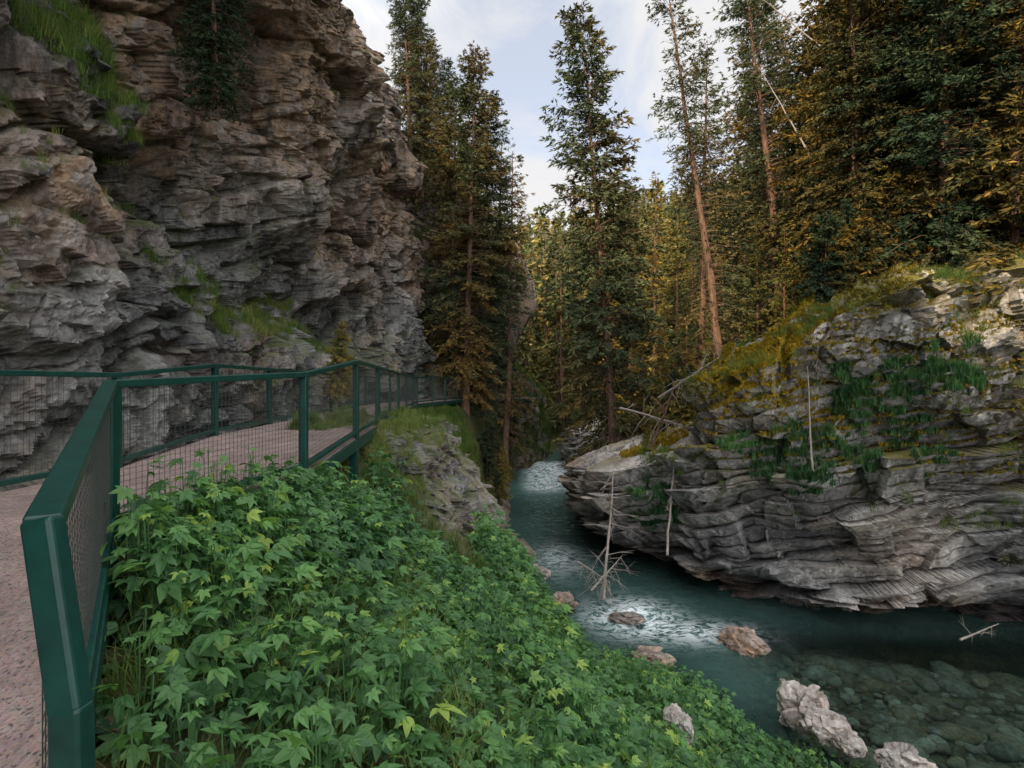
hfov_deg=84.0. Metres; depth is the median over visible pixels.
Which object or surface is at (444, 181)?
spruce tree
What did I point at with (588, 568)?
fallen branch
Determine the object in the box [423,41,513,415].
spruce tree
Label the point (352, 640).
undergrowth grass
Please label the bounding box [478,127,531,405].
spruce tree
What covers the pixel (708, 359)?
spruce tree
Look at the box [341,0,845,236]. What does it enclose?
sky
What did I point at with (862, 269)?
spruce tree
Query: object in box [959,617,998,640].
fallen branch
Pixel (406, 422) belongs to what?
outcrop grass
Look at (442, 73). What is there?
spruce tree
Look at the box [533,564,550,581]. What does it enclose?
river boulder
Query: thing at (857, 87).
spruce tree
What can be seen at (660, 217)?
spruce tree
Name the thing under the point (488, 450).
spruce tree
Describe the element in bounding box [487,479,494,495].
spruce tree
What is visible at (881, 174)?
spruce tree
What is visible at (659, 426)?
fallen tree
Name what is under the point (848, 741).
river boulder
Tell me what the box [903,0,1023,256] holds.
spruce tree
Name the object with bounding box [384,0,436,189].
spruce tree
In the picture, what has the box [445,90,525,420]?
spruce tree
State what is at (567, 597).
river boulder
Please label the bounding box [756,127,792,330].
spruce tree
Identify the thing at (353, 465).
walkway support beams
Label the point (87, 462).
walkway railing
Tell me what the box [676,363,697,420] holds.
spruce tree
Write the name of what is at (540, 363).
spruce tree
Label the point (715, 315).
spruce tree
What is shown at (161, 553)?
thimbleberry bush
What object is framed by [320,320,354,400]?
spruce tree
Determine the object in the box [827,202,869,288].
spruce tree
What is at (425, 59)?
spruce tree
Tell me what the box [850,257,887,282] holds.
spruce tree
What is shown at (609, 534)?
dead snag
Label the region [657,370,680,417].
spruce tree
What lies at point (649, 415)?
fallen tree
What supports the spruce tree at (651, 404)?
on the canyon ground at (476, 422)
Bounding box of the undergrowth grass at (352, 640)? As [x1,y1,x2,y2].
[18,446,878,767]
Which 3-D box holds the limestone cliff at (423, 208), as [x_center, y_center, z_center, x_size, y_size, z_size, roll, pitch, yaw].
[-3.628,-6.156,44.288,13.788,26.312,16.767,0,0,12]
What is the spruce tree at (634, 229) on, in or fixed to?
on the canyon ground at (476, 422)
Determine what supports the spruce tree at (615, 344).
on the canyon ground at (476, 422)
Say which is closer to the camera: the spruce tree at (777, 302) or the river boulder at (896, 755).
the river boulder at (896, 755)
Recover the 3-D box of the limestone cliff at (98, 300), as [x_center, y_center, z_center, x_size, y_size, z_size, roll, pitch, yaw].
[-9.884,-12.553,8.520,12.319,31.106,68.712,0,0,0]
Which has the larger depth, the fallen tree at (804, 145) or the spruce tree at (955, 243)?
the fallen tree at (804, 145)
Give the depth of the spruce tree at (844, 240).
16.23 m
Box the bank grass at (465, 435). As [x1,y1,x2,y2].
[359,404,736,754]
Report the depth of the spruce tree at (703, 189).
28.94 m
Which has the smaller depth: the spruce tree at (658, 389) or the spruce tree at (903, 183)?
the spruce tree at (903, 183)
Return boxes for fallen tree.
[619,391,685,443]
[650,388,681,449]
[658,328,740,407]
[749,67,808,154]
[764,0,819,46]
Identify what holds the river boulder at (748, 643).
in the river water
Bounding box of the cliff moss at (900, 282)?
[632,247,1023,476]
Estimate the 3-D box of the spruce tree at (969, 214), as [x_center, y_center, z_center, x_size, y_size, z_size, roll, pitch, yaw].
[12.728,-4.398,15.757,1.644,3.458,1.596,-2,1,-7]
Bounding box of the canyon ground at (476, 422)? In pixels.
[8,290,1023,767]
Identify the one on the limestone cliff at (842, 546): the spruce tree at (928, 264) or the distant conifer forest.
the spruce tree at (928, 264)
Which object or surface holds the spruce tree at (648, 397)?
on the limestone cliff at (842, 546)
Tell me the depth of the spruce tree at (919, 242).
15.80 m
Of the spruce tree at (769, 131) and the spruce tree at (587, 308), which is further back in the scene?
the spruce tree at (587, 308)
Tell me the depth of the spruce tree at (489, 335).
36.74 m
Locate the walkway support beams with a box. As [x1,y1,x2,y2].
[350,401,530,486]
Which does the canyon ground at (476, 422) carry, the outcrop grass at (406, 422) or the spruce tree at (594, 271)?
the spruce tree at (594, 271)
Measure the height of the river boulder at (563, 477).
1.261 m
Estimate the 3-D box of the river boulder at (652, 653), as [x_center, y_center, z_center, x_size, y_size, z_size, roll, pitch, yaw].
[3.060,5.944,12.306,0.993,0.440,0.806,0,0,19]
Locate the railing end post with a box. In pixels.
[20,515,95,767]
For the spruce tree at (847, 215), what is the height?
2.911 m
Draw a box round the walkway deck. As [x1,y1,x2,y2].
[0,397,528,767]
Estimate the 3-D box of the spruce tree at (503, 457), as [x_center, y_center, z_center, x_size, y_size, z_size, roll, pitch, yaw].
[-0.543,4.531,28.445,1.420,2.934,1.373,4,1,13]
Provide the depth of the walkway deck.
3.50 m
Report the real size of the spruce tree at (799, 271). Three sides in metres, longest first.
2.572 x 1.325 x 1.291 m
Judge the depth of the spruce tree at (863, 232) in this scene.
16.09 m
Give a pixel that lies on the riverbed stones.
(970, 732)
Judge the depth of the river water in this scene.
14.98 m
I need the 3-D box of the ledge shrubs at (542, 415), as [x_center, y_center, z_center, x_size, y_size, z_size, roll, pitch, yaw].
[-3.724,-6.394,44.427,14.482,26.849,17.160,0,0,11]
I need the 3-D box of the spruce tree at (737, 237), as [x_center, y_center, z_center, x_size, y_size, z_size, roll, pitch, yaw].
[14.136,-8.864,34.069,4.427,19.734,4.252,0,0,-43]
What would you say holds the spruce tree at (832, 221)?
on the limestone cliff at (842, 546)
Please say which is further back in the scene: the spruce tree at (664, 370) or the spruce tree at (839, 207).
the spruce tree at (664, 370)
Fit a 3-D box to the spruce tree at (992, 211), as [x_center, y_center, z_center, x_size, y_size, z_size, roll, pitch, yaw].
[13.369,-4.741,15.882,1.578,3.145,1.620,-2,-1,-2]
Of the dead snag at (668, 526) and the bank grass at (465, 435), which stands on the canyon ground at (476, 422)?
the bank grass at (465, 435)
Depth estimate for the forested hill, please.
55.29 m
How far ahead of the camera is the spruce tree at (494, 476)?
26.89 m
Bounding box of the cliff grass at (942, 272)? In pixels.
[580,248,1023,529]
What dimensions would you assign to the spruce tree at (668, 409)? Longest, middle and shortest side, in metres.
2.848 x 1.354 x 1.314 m
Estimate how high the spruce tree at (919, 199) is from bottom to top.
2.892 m
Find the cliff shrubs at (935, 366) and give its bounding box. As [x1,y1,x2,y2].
[624,331,990,530]
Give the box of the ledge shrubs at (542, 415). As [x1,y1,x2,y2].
[404,155,552,471]
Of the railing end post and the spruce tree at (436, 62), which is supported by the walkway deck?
the railing end post
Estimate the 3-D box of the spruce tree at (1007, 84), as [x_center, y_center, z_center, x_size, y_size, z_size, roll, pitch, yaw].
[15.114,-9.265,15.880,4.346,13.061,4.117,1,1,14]
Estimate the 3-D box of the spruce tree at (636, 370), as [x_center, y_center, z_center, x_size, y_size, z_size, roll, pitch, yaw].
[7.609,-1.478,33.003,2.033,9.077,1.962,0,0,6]
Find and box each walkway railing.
[0,364,373,486]
[22,360,532,767]
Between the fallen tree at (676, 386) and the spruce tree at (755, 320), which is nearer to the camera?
the fallen tree at (676, 386)
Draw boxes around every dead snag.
[577,466,645,607]
[665,465,682,554]
[806,366,817,471]
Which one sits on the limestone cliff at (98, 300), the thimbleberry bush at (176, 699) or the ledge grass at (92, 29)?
the ledge grass at (92, 29)
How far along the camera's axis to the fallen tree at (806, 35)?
22.41 m
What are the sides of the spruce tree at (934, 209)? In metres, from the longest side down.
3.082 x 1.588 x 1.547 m
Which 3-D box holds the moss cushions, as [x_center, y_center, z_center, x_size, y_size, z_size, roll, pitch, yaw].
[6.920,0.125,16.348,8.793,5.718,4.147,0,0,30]
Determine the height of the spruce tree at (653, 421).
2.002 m
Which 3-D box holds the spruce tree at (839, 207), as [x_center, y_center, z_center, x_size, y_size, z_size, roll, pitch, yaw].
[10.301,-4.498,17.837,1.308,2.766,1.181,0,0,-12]
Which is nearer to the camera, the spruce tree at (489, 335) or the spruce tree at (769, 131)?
the spruce tree at (769, 131)
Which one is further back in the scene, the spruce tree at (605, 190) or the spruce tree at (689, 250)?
the spruce tree at (689, 250)
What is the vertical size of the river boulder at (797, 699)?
0.836 m
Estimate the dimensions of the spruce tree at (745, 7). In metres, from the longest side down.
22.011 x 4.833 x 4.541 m
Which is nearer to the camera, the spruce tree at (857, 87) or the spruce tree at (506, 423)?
the spruce tree at (857, 87)
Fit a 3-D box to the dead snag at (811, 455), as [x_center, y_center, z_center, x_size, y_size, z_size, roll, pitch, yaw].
[7.433,0.850,14.071,0.298,2.601,0.516,0,0,24]
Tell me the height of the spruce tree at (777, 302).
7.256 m
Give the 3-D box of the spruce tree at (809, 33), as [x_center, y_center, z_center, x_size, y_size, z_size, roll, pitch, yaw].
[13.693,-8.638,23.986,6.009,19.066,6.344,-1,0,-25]
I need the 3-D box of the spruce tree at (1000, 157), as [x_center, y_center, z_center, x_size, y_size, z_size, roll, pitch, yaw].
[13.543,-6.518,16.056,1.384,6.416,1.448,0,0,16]
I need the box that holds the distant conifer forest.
[509,160,814,430]
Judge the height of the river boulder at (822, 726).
0.504 m
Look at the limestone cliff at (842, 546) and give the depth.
14.23 m
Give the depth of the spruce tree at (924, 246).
15.82 m
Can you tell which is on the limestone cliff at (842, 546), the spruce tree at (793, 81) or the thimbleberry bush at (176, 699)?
the spruce tree at (793, 81)
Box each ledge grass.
[0,0,437,372]
[6,0,337,353]
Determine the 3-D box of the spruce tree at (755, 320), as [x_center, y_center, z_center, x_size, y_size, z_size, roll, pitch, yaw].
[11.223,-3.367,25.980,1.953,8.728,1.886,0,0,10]
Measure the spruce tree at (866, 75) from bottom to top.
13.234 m
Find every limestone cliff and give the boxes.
[0,0,444,491]
[401,166,550,470]
[556,237,1023,662]
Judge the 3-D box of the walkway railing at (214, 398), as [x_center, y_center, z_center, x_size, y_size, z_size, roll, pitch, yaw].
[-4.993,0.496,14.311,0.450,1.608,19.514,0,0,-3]
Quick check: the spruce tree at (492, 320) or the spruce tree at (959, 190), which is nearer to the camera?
the spruce tree at (959, 190)
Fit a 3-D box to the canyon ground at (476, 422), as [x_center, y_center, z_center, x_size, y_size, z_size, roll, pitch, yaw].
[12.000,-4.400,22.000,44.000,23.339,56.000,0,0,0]
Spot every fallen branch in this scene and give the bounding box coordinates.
[566,561,619,605]
[584,549,637,600]
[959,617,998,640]
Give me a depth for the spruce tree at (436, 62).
39.73 m
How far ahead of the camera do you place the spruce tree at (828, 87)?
17.17 m
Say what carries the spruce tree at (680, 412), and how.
on the canyon ground at (476, 422)
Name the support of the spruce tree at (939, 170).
on the limestone cliff at (842, 546)
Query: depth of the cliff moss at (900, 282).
14.07 m
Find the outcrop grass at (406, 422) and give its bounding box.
[268,401,460,491]
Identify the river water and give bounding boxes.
[504,451,1023,767]
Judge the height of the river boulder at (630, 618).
0.312 m
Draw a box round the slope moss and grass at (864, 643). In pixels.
[629,287,1023,675]
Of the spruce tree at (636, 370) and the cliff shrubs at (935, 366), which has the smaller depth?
the cliff shrubs at (935, 366)
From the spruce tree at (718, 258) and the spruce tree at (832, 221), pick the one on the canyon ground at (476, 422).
the spruce tree at (718, 258)
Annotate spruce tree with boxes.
[167,0,256,125]
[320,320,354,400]
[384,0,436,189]
[393,0,441,199]
[414,36,445,157]
[415,73,483,405]
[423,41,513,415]
[425,57,455,160]
[434,117,452,221]
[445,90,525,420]
[477,278,500,385]
[477,415,502,483]
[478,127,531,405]
[480,148,544,483]
[484,454,505,505]
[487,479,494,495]
[492,446,512,499]
[535,285,552,371]
[538,0,677,476]
[581,247,593,366]
[582,217,625,409]
[592,291,629,431]
[607,176,658,409]
[628,281,655,424]
[629,390,647,437]
[634,171,673,394]
[640,372,663,406]
[640,394,658,434]
[641,371,671,440]
[645,0,758,370]
[646,408,664,439]
[650,306,672,383]
[651,193,699,380]
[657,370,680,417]
[662,389,679,431]
[664,174,712,370]
[666,32,746,372]
[667,366,697,428]
[671,296,701,380]
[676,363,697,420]
[692,168,739,365]
[700,274,726,371]
[704,0,820,334]
[711,0,805,343]
[717,78,772,342]
[735,214,774,342]
[746,13,805,329]
[755,0,867,323]
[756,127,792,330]
[767,42,834,303]
[768,223,796,327]
[783,0,930,293]
[783,220,818,297]
[790,207,860,309]
[794,243,811,291]
[817,227,873,299]
[822,198,867,283]
[824,0,922,209]
[826,0,975,265]
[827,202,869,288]
[830,196,843,217]
[832,208,899,293]
[835,0,1023,316]
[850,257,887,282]
[851,223,873,288]
[853,192,893,279]
[865,172,892,211]
[869,174,922,271]
[872,166,932,264]
[872,218,891,272]
[884,232,904,268]
[889,0,1023,566]
[891,188,936,262]
[896,182,938,262]
[897,181,945,264]
[902,204,949,266]
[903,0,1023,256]
[914,158,972,265]
[914,226,933,264]
[919,177,967,255]
[947,156,991,236]
[949,184,1005,254]
[955,145,1017,254]
[972,221,1001,253]
[975,74,1009,207]
[981,178,1005,249]
[984,14,1023,187]
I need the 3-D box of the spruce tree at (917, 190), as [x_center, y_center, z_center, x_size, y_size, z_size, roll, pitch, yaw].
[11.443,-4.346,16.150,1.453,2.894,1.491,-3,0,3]
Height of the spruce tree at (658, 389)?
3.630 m
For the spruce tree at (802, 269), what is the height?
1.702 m
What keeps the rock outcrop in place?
on the canyon ground at (476, 422)
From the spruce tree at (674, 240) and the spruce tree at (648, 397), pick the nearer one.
the spruce tree at (648, 397)
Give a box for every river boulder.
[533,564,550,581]
[552,591,578,609]
[557,475,569,482]
[607,611,646,624]
[630,645,676,669]
[661,703,693,744]
[717,625,770,661]
[776,678,828,734]
[798,706,851,746]
[829,728,867,757]
[873,742,937,767]
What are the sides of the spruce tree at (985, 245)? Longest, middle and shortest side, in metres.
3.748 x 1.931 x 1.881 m
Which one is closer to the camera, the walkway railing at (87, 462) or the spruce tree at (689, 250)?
the walkway railing at (87, 462)
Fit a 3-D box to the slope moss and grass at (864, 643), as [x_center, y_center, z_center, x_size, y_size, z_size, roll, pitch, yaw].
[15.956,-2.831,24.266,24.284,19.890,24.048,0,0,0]
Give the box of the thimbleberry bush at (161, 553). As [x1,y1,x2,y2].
[100,446,412,676]
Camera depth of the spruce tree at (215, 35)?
11.45 m
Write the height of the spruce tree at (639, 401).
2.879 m
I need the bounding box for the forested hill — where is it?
[523,271,683,418]
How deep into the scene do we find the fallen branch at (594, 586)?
15.43 m
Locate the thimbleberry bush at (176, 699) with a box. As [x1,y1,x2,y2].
[92,447,863,767]
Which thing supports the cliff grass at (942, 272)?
on the limestone cliff at (842, 546)
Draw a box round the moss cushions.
[618,290,946,477]
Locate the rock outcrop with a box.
[294,411,505,536]
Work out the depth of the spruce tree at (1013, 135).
14.74 m
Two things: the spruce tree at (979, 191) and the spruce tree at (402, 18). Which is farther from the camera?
the spruce tree at (402, 18)
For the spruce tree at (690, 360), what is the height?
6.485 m
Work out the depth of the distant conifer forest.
55.90 m
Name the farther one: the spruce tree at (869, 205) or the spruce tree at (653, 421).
the spruce tree at (653, 421)
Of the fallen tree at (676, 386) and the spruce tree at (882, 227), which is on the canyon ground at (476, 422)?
the spruce tree at (882, 227)
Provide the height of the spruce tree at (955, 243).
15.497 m
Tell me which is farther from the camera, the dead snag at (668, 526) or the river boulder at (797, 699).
the dead snag at (668, 526)
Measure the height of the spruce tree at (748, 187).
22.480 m
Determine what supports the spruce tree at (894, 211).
on the limestone cliff at (842, 546)
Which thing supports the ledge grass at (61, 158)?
on the limestone cliff at (98, 300)
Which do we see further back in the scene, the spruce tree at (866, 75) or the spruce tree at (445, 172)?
the spruce tree at (445, 172)
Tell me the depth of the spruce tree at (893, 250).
15.98 m
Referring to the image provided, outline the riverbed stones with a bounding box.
[744,636,1023,767]
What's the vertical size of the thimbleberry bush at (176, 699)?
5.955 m

